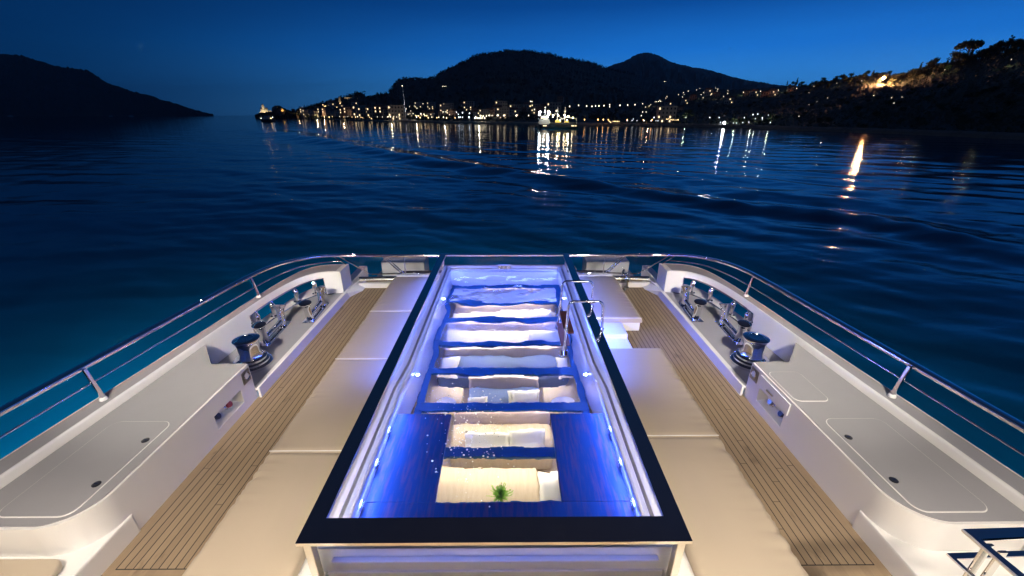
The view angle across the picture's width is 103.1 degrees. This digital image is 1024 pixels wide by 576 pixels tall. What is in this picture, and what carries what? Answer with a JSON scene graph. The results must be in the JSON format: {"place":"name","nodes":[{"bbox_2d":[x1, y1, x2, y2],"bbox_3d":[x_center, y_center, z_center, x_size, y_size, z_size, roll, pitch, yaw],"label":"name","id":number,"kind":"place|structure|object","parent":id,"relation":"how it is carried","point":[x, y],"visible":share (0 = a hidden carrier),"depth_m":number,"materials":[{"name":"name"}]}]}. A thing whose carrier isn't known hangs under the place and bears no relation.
{"place":"outdoors","nodes":[
{"label":"outdoors","id":0,"kind":"place"},
{"bbox_2d":[0,54,213,115],"bbox_3d":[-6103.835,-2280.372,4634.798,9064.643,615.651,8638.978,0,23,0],"label":"headland","id":1,"kind":"structure","parent":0,"point":[30,87],"depth_m":3216.48,"materials":[{"name":"stone"}]},
{"bbox_2d":[309,118,602,124],"bbox_3d":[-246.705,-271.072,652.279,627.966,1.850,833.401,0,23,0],"label":"quay","id":2,"kind":"structure","parent":0,"point":[464,121],"depth_m":353.48,"materials":[{"name":"concrete"}]},
{"bbox_2d":[255,51,700,122],"bbox_3d":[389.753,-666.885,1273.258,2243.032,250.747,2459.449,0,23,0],"label":"hillside","id":3,"kind":"structure","parent":0,"point":[646,90],"depth_m":915.60,"materials":[{"name":"black plant"}]},
{"bbox_2d":[259,104,271,115],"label":"church","id":4,"kind":"structure","parent":3,"relation":"on","point":[263,109],"depth_m":877.67,"materials":[{"name":"stone"}]},
{"bbox_2d":[272,105,284,115],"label":"floodlit rock","id":5,"kind":"object","parent":3,"relation":"on","point":[279,112],"visible":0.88,"depth_m":868.79,"materials":[{"name":"stone"}]},
{"bbox_2d":[301,109,308,118],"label":"house","id":6,"kind":"structure","parent":3,"relation":"on","point":[305,113],"depth_m":825.46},
{"bbox_2d":[317,107,321,117],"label":"house","id":7,"kind":"structure","parent":3,"relation":"on","point":[319,110],"depth_m":737.23,"materials":[{"name":"tile"}]},
{"bbox_2d":[321,107,327,116],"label":"house","id":8,"kind":"structure","parent":3,"relation":"on","point":[323,112],"depth_m":702.22,"materials":[{"name":"tile"}]},
{"bbox_2d":[325,108,330,116],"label":"house","id":9,"kind":"structure","parent":3,"relation":"on","point":[327,111],"depth_m":665.94,"materials":[{"name":"tile"}]},
{"bbox_2d":[328,101,335,108],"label":"house","id":10,"kind":"structure","parent":3,"relation":"on","point":[331,104],"depth_m":829.80,"materials":[{"name":"tile"}]},
{"bbox_2d":[333,109,338,118],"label":"house","id":11,"kind":"structure","parent":3,"relation":"on","point":[336,112],"depth_m":629.61,"materials":[{"name":"tile"}]},
{"bbox_2d":[338,107,343,118],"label":"house","id":12,"kind":"structure","parent":3,"relation":"on","point":[341,112],"depth_m":598.29,"materials":[{"name":"tile"}]},
{"bbox_2d":[343,106,350,116],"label":"house","id":13,"kind":"structure","parent":3,"relation":"on","point":[345,108],"depth_m":583.30,"materials":[{"name":"tile"}]},
{"bbox_2d":[347,108,351,117],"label":"house","id":14,"kind":"structure","parent":3,"relation":"on","point":[349,110],"depth_m":584.15,"materials":[{"name":"tile"}]},
{"bbox_2d":[351,100,358,104],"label":"house","id":15,"kind":"structure","parent":3,"relation":"on","point":[354,102],"depth_m":820.41,"materials":[{"name":"tile"}]},
{"bbox_2d":[351,105,365,118],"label":"house","id":16,"kind":"structure","parent":3,"relation":"on","point":[354,111],"depth_m":525.60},
{"bbox_2d":[356,107,365,118],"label":"house","id":17,"kind":"structure","parent":3,"relation":"on","point":[361,112],"depth_m":517.77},
{"bbox_2d":[366,107,374,119],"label":"house","id":18,"kind":"structure","parent":3,"relation":"on","point":[370,112],"depth_m":490.51,"materials":[{"name":"black"}]},
{"bbox_2d":[374,104,379,119],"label":"house","id":19,"kind":"structure","parent":3,"relation":"on","point":[376,109],"depth_m":486.73,"materials":[{"name":"tile"}]},
{"bbox_2d":[378,104,386,119],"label":"house","id":20,"kind":"structure","parent":3,"relation":"on","point":[380,106],"depth_m":478.64,"materials":[{"name":"tile"}]},
{"bbox_2d":[382,107,387,119],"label":"house","id":21,"kind":"structure","parent":3,"relation":"on","point":[385,112],"depth_m":474.02,"materials":[{"name":"tile"}]},
{"bbox_2d":[387,105,405,119],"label":"house","id":22,"kind":"structure","parent":3,"relation":"on","point":[396,110],"depth_m":453.73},
{"bbox_2d":[414,102,422,108],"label":"house","id":23,"kind":"structure","parent":3,"relation":"on","point":[418,104],"depth_m":639.10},
{"bbox_2d":[427,111,434,118],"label":"house","id":24,"kind":"structure","parent":3,"relation":"on","point":[431,113],"depth_m":456.97,"materials":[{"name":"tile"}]},
{"bbox_2d":[427,102,435,110],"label":"house","id":25,"kind":"structure","parent":3,"relation":"on","point":[431,105],"depth_m":607.97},
{"bbox_2d":[439,104,449,114],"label":"house","id":26,"kind":"structure","parent":3,"relation":"on","point":[444,108],"depth_m":489.42,"materials":[{"name":"grey"}]},
{"bbox_2d":[448,109,456,116],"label":"house","id":27,"kind":"structure","parent":3,"relation":"on","point":[453,112],"depth_m":458.59,"materials":[{"name":"tile"}]},
{"bbox_2d":[297,49,635,120],"bbox_3d":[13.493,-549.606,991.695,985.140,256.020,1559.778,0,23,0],"label":"woodland","id":28,"kind":"object","parent":3,"relation":"on","point":[464,115],"visible":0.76,"depth_m":757.64,"materials":[{"name":"black plant"}]},
{"bbox_2d":[463,101,474,111],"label":"house","id":29,"kind":"structure","parent":3,"relation":"on","point":[467,105],"depth_m":510.74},
{"bbox_2d":[473,110,478,117],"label":"house","id":30,"kind":"structure","parent":3,"relation":"on","point":[475,112],"depth_m":401.25,"materials":[{"name":"tile"}]},
{"bbox_2d":[479,109,488,119],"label":"house","id":31,"kind":"structure","parent":3,"relation":"on","point":[483,112],"depth_m":386.22,"materials":[{"name":"grey"}]},
{"bbox_2d":[486,108,494,116],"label":"house","id":32,"kind":"structure","parent":3,"relation":"on","point":[491,110],"depth_m":404.99,"materials":[{"name":"tile"}]},
{"bbox_2d":[492,105,501,114],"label":"house","id":33,"kind":"structure","parent":3,"relation":"on","point":[495,107],"depth_m":421.42,"materials":[{"name":"tile"}]},
{"bbox_2d":[495,101,506,107],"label":"house","id":34,"kind":"structure","parent":3,"relation":"on","point":[503,104],"depth_m":423.66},
{"bbox_2d":[497,108,509,119],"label":"house","id":35,"kind":"structure","parent":3,"relation":"on","point":[501,112],"depth_m":371.30,"materials":[{"name":"grey"}]},
{"bbox_2d":[510,107,518,116],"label":"house","id":36,"kind":"structure","parent":3,"relation":"on","point":[514,111],"depth_m":394.00,"materials":[{"name":"tile"}]},
{"bbox_2d":[509,104,520,115],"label":"house","id":37,"kind":"structure","parent":3,"relation":"on","point":[516,105],"depth_m":397.59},
{"bbox_2d":[521,107,527,113],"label":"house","id":38,"kind":"structure","parent":3,"relation":"on","point":[523,109],"depth_m":412.22,"materials":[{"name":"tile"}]},
{"bbox_2d":[523,102,532,110],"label":"house","id":39,"kind":"structure","parent":3,"relation":"on","point":[527,105],"depth_m":440.28,"materials":[{"name":"tile"}]},
{"bbox_2d":[531,104,539,114],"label":"house","id":40,"kind":"structure","parent":3,"relation":"on","point":[533,107],"depth_m":404.69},
{"bbox_2d":[535,106,547,116],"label":"house","id":41,"kind":"structure","parent":3,"relation":"on","point":[543,109],"depth_m":379.60,"materials":[{"name":"tile"}]},
{"bbox_2d":[546,102,560,114],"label":"house","id":42,"kind":"structure","parent":3,"relation":"on","point":[552,107],"depth_m":392.42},
{"bbox_2d":[557,96,563,102],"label":"house","id":43,"kind":"structure","parent":3,"relation":"on","point":[560,99],"depth_m":516.85,"materials":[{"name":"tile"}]},
{"bbox_2d":[101,287,891,575],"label":"deck","id":44,"kind":"structure","parent":0,"point":[817,531],"depth_m":4.12,"materials":[{"name":"brown wood"}]},
{"bbox_2d":[0,345,257,575],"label":"side locker","id":45,"kind":"object","parent":44,"relation":"on","point":[91,499],"visible":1,"depth_m":3.53,"materials":[{"name":"plastic"}]},
{"bbox_2d":[0,559,62,575],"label":"seat cushion","id":46,"kind":"object","parent":45,"relation":"on","point":[30,567],"visible":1,"depth_m":2.92,"materials":[{"name":"fabric"}]},
{"bbox_2d":[0,264,390,488],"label":"bulwark","id":47,"kind":"object","parent":44,"relation":"attached to","point":[290,343],"visible":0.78,"depth_m":5.59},
{"bbox_2d":[0,254,355,438],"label":"guard rail","id":48,"kind":"object","parent":47,"relation":"on","point":[83,367],"visible":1,"depth_m":4.43,"materials":[{"name":"silver metal"}]},
{"bbox_2d":[231,333,273,373],"bbox_3d":[-3.519,0.851,5.446,0.497,0.409,0.497,0,23,0],"label":"capstan","id":49,"kind":"object","parent":47,"relation":"on","point":[253,356],"visible":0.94,"depth_m":5.36,"materials":[{"name":"silver metal"}]},
{"bbox_2d":[251,304,290,346],"bbox_3d":[-3.679,0.547,6.228,0.198,0.364,0.818,-2,23,-4],"label":"mooring bitt","id":50,"kind":"object","parent":47,"relation":"on","point":[272,334],"visible":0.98,"depth_m":6.19,"materials":[{"name":"silver metal"}]},
{"bbox_2d":[249,278,326,332],"bbox_3d":[-3.893,0.243,6.980,0.325,0.329,1.626,7,24,15],"label":"fairlead","id":51,"kind":"object","parent":47,"relation":"on","point":[256,315],"visible":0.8,"depth_m":6.93,"materials":[{"name":"silver metal"}]},
{"bbox_2d":[299,286,329,323],"bbox_3d":[-3.358,0.257,6.911,0.198,0.364,0.818,-2,23,-4],"label":"mooring bitt","id":52,"kind":"object","parent":47,"relation":"on","point":[315,312],"visible":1,"depth_m":6.85,"materials":[{"name":"silver metal"}]},
{"bbox_2d":[333,256,402,282],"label":"stern gate","id":53,"kind":"structure","parent":47,"relation":"attached to","point":[376,279],"depth_m":8.24,"materials":[{"name":"silver metal"}]},
{"bbox_2d":[295,253,692,575],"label":"deck pool","id":54,"kind":"structure","parent":44,"relation":"in","point":[654,538],"depth_m":2.92,"materials":[{"name":"metal"}]},
{"bbox_2d":[352,269,640,517],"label":"pool water","id":55,"kind":"structure","parent":54,"relation":"in","point":[564,457],"depth_m":4.15,"materials":[{"name":"liquid"}]},
{"bbox_2d":[425,367,525,506],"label":"bubbles","id":56,"kind":"object","parent":55,"relation":"on","point":[473,435],"visible":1,"depth_m":3.95,"materials":[{"name":"liquid"}]},
{"bbox_2d":[558,280,603,352],"bbox_3d":[0.976,0.515,5.985,0.587,1.068,0.840,0,23,0],"label":"pool ladder","id":57,"kind":"object","parent":54,"relation":"attached to","point":[566,322],"visible":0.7,"depth_m":5.78,"materials":[{"name":"silver metal"}]},
{"bbox_2d":[298,281,693,575],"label":"plinth","id":58,"kind":"structure","parent":44,"relation":"on","point":[685,569],"depth_m":5.43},
{"bbox_2d":[182,453,339,575],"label":"sun pad","id":59,"kind":"object","parent":58,"relation":"on","point":[258,529],"visible":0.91,"depth_m":3.26,"materials":[{"name":"fabric"}]},
{"bbox_2d":[269,360,386,453],"bbox_3d":[-1.978,1.305,4.718,0.800,0.102,1.621,0,23,0],"label":"sun pad","id":60,"kind":"object","parent":58,"relation":"on","point":[324,420],"visible":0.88,"depth_m":4.50,"materials":[{"name":"fabric"}]},
{"bbox_2d":[335,312,410,360],"bbox_3d":[-1.988,0.704,6.133,0.800,0.102,1.439,0,23,0],"label":"sun pad","id":61,"kind":"object","parent":58,"relation":"on","point":[375,336],"visible":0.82,"depth_m":5.97,"materials":[{"name":"fabric"}]},
{"bbox_2d":[369,277,427,312],"bbox_3d":[-1.997,0.108,7.534,0.800,0.101,1.593,0,23,0],"label":"sun pad","id":62,"kind":"object","parent":58,"relation":"on","point":[400,294],"visible":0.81,"depth_m":7.36,"materials":[{"name":"fabric"}]},
{"bbox_2d":[579,276,641,322],"bbox_3d":[1.704,0.153,7.427,0.800,0.101,1.871,0,23,0],"label":"sun pad","id":63,"kind":"object","parent":58,"relation":"on","point":[610,294],"visible":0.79,"depth_m":7.16,"materials":[{"name":"fabric"}]},
{"bbox_2d":[610,348,718,437],"bbox_3d":[1.720,1.206,4.951,0.800,0.102,1.713,0,23,0],"label":"sun pad","id":64,"kind":"object","parent":58,"relation":"on","point":[664,402],"visible":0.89,"depth_m":4.72,"materials":[{"name":"fabric"}]},
{"bbox_2d":[351,257,657,283],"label":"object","id":65,"kind":"structure","parent":44,"relation":"attached to","point":[422,263],"depth_m":10.00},
{"bbox_2d":[356,253,651,274],"bbox_3d":[-0.152,-0.492,8.231,5.903,0.445,0.136,0,23,0],"label":"stern rail","id":66,"kind":"object","parent":65,"relation":"on","point":[440,271],"visible":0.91,"depth_m":8.13,"materials":[{"name":"silver metal"}]},
{"bbox_2d":[577,271,594,274],"bbox_3d":[1.508,-0.312,8.283,0.391,0.069,0.044,0,23,0],"label":"cleat","id":67,"kind":"object","parent":65,"relation":"on","point":[583,273],"visible":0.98,"depth_m":8.27,"materials":[{"name":"silver metal"}]},
{"bbox_2d":[586,322,631,352],"bbox_3d":[1.445,0.803,6.197,0.655,0.168,0.880,0,23,0],"label":"boarding step","id":68,"kind":"object","parent":44,"relation":"on","point":[615,334],"visible":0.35,"depth_m":6.22,"materials":[{"name":"plastic"}]},
{"bbox_2d":[621,269,629,291],"bbox_3d":[2.146,-0.165,8.135,0.418,0.433,0.176,5,24,13],"label":"boarding winch","id":69,"kind":"object","parent":44,"relation":"on","point":[627,281],"visible":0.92,"depth_m":8.06,"materials":[{"name":"silver metal"}]},
{"bbox_2d":[648,437,808,575],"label":"sun pad","id":70,"kind":"object","parent":44,"relation":"on","point":[732,528],"visible":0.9,"depth_m":3.32,"materials":[{"name":"fabric"}]},
{"bbox_2d":[618,263,1023,550],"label":"bulwark","id":71,"kind":"object","parent":44,"relation":"attached to","point":[713,341],"visible":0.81,"depth_m":5.46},
{"bbox_2d":[605,256,673,281],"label":"stern gate","id":72,"kind":"structure","parent":71,"relation":"attached to","point":[636,279],"depth_m":8.27,"materials":[{"name":"silver metal"}]},
{"bbox_2d":[677,285,706,321],"bbox_3d":[3.072,0.241,6.947,0.198,0.364,0.818,1,23,3],"label":"mooring bitt","id":73,"kind":"object","parent":71,"relation":"on","point":[691,312],"visible":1,"depth_m":6.89,"materials":[{"name":"silver metal"}]},
{"bbox_2d":[681,277,754,331],"bbox_3d":[3.606,0.226,7.023,0.325,0.329,1.626,-7,24,-16],"label":"fairlead","id":74,"kind":"object","parent":71,"relation":"on","point":[747,315],"visible":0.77,"depth_m":7.00,"materials":[{"name":"silver metal"}]},
{"bbox_2d":[714,303,751,345],"bbox_3d":[3.401,0.530,6.268,0.198,0.364,0.818,1,23,3],"label":"mooring bitt","id":75,"kind":"object","parent":71,"relation":"on","point":[733,334],"visible":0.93,"depth_m":6.23,"materials":[{"name":"silver metal"}]},
{"bbox_2d":[730,332,769,371],"bbox_3d":[3.251,0.835,5.484,0.497,0.409,0.497,0,23,0],"label":"capstan","id":76,"kind":"object","parent":71,"relation":"on","point":[748,353],"visible":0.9,"depth_m":5.40,"materials":[{"name":"silver metal"}]},
{"bbox_2d":[652,253,1023,455],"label":"guard rail","id":77,"kind":"object","parent":71,"relation":"on","point":[993,410],"visible":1,"depth_m":4.24,"materials":[{"name":"silver metal"}]},
{"bbox_2d":[744,343,1023,575],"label":"side locker","id":78,"kind":"object","parent":44,"relation":"on","point":[905,499],"visible":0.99,"depth_m":3.49,"materials":[{"name":"plastic"}]},
{"bbox_2d":[946,527,1023,575],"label":"hand rail","id":79,"kind":"object","parent":44,"relation":"on","point":[978,536],"visible":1,"depth_m":2.04,"materials":[{"name":"silver metal"}]},
{"bbox_2d":[0,115,1023,477],"bbox_3d":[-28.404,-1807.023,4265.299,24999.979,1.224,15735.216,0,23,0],"label":"sea","id":80,"kind":"structure","parent":0,"point":[114,231],"depth_m":25.60,"materials":[{"name":"liquid"}]},
{"bbox_2d":[261,116,274,121],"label":"motor yacht","id":81,"kind":"object","parent":80,"relation":"on","point":[266,119],"visible":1,"depth_m":425.40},
{"bbox_2d":[537,107,577,128],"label":"work ship","id":82,"kind":"object","parent":80,"relation":"on","point":[544,122],"visible":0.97,"depth_m":198.67},
{"bbox_2d":[0,0,1023,114],"label":"sky","id":83,"kind":"structure","parent":0,"point":[215,57],"materials":[{"name":"blue"}]},
{"bbox_2d":[607,52,784,89],"bbox_3d":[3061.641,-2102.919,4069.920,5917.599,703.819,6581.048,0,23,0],"label":"mountain","id":84,"kind":"structure","parent":0,"point":[651,65],"depth_m":3227.68,"materials":[{"name":"stone"}]},
{"bbox_2d":[603,123,1023,139],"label":"shore","id":85,"kind":"structure","parent":0,"point":[997,135],"depth_m":156.44,"materials":[{"name":"black"}]},
{"bbox_2d":[607,49,1023,132],"bbox_3d":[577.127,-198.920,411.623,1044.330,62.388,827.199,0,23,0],"label":"slope","id":86,"kind":"structure","parent":0,"point":[968,70],"depth_m":243.39,"materials":[{"name":"black plant"}]},
{"bbox_2d":[655,106,677,122],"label":"house","id":87,"kind":"structure","parent":86,"relation":"on","point":[664,113],"depth_m":271.09,"materials":[{"name":"grey"}]},
{"bbox_2d":[664,100,673,105],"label":"house","id":88,"kind":"structure","parent":86,"relation":"on","point":[668,102],"depth_m":388.29,"materials":[{"name":"tile"}]},
{"bbox_2d":[681,98,688,104],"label":"house","id":89,"kind":"structure","parent":86,"relation":"on","point":[684,100],"depth_m":399.58,"materials":[{"name":"tile"}]},
{"bbox_2d":[689,94,696,100],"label":"house","id":90,"kind":"structure","parent":86,"relation":"on","point":[692,97],"depth_m":441.93,"materials":[{"name":"tile"}]},
{"bbox_2d":[703,88,712,96],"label":"house","id":91,"kind":"structure","parent":86,"relation":"on","point":[708,91],"depth_m":466.26,"materials":[{"name":"tile"}]},
{"bbox_2d":[724,96,734,104],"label":"house","id":92,"kind":"structure","parent":86,"relation":"on","point":[729,100],"depth_m":361.96,"materials":[{"name":"tile"}]},
{"bbox_2d":[742,90,749,96],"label":"house","id":93,"kind":"structure","parent":86,"relation":"on","point":[746,92],"depth_m":444.64,"materials":[{"name":"tile"}]},
{"bbox_2d":[749,89,758,96],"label":"house","id":94,"kind":"structure","parent":86,"relation":"on","point":[753,92],"depth_m":412.70,"materials":[{"name":"tile"}]},
{"bbox_2d":[760,91,768,97],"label":"house","id":95,"kind":"structure","parent":86,"relation":"on","point":[764,93],"depth_m":395.01,"materials":[{"name":"tile"}]},
{"bbox_2d":[768,89,777,96],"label":"house","id":96,"kind":"structure","parent":86,"relation":"on","point":[772,92],"depth_m":393.00,"materials":[{"name":"tile"}]},
{"bbox_2d":[786,85,796,91],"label":"house","id":97,"kind":"structure","parent":86,"relation":"on","point":[791,88],"depth_m":407.02,"materials":[{"name":"tile"}]},
{"bbox_2d":[825,117,834,121],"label":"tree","id":98,"kind":"object","parent":86,"relation":"on","point":[828,119],"visible":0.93,"depth_m":198.30,"materials":[{"name":"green plant"}]},
{"bbox_2d":[639,50,1023,132],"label":"forest","id":99,"kind":"object","parent":86,"relation":"on","point":[920,120],"visible":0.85,"depth_m":191.27,"materials":[{"name":"black plant"}]},
{"bbox_2d":[908,68,918,76],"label":"tree","id":100,"kind":"object","parent":86,"relation":"on","point":[913,70],"visible":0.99,"depth_m":305.22,"materials":[{"name":"green plant"}]},
{"bbox_2d":[922,68,932,79],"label":"tree","id":101,"kind":"object","parent":86,"relation":"on","point":[929,72],"visible":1,"depth_m":270.77,"materials":[{"name":"green plant"}]},
{"bbox_2d":[930,57,939,63],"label":"tree","id":102,"kind":"object","parent":86,"relation":"on","point":[935,60],"visible":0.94,"depth_m":308.14,"materials":[{"name":"green plant"}]},
{"bbox_2d":[929,63,942,68],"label":"tree","id":103,"kind":"object","parent":86,"relation":"on","point":[935,66],"visible":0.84,"depth_m":293.35,"materials":[{"name":"green plant"}]},
{"bbox_2d":[934,67,949,72],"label":"tree","id":104,"kind":"object","parent":86,"relation":"on","point":[940,70],"visible":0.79,"depth_m":276.43,"materials":[{"name":"green plant"}]},
{"bbox_2d":[945,63,953,71],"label":"tree","id":105,"kind":"object","parent":86,"relation":"on","point":[948,66],"visible":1,"depth_m":266.45,"materials":[{"name":"green plant"}]},
{"bbox_2d":[951,52,962,63],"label":"tree","id":106,"kind":"object","parent":86,"relation":"on","point":[955,55],"visible":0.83,"depth_m":282.67,"materials":[{"name":"green plant"}]},
{"bbox_2d":[950,59,963,64],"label":"tree","id":107,"kind":"object","parent":86,"relation":"on","point":[957,63],"visible":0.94,"depth_m":274.94,"materials":[{"name":"green plant"}]},
{"bbox_2d":[957,53,970,64],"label":"tree","id":108,"kind":"object","parent":86,"relation":"on","point":[964,56],"visible":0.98,"depth_m":271.36,"materials":[{"name":"green plant"}]},
{"bbox_2d":[954,38,984,53],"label":"tree","id":109,"kind":"object","parent":86,"relation":"on","point":[974,44],"visible":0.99,"depth_m":271.78,"materials":[{"name":"green plant"}]},
{"bbox_2d":[975,48,987,60],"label":"tree","id":110,"kind":"object","parent":86,"relation":"on","point":[981,52],"visible":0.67,"depth_m":267.88,"materials":[{"name":"green plant"}]},
{"bbox_2d":[982,47,1000,58],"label":"tree","id":111,"kind":"object","parent":86,"relation":"on","point":[989,51],"visible":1,"depth_m":260.40,"materials":[{"name":"green plant"}]},
{"bbox_2d":[993,43,1004,53],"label":"tree","id":112,"kind":"object","parent":86,"relation":"on","point":[1000,45],"visible":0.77,"depth_m":261.69,"materials":[{"name":"green plant"}]},
{"bbox_2d":[1005,35,1014,49],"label":"tree","id":113,"kind":"object","parent":86,"relation":"on","point":[1007,47],"visible":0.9,"depth_m":258.80,"materials":[{"name":"green plant"}]},
{"bbox_2d":[1005,38,1016,47],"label":"tree","id":114,"kind":"object","parent":86,"relation":"on","point":[1011,41],"visible":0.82,"depth_m":257.13,"materials":[{"name":"green plant"}]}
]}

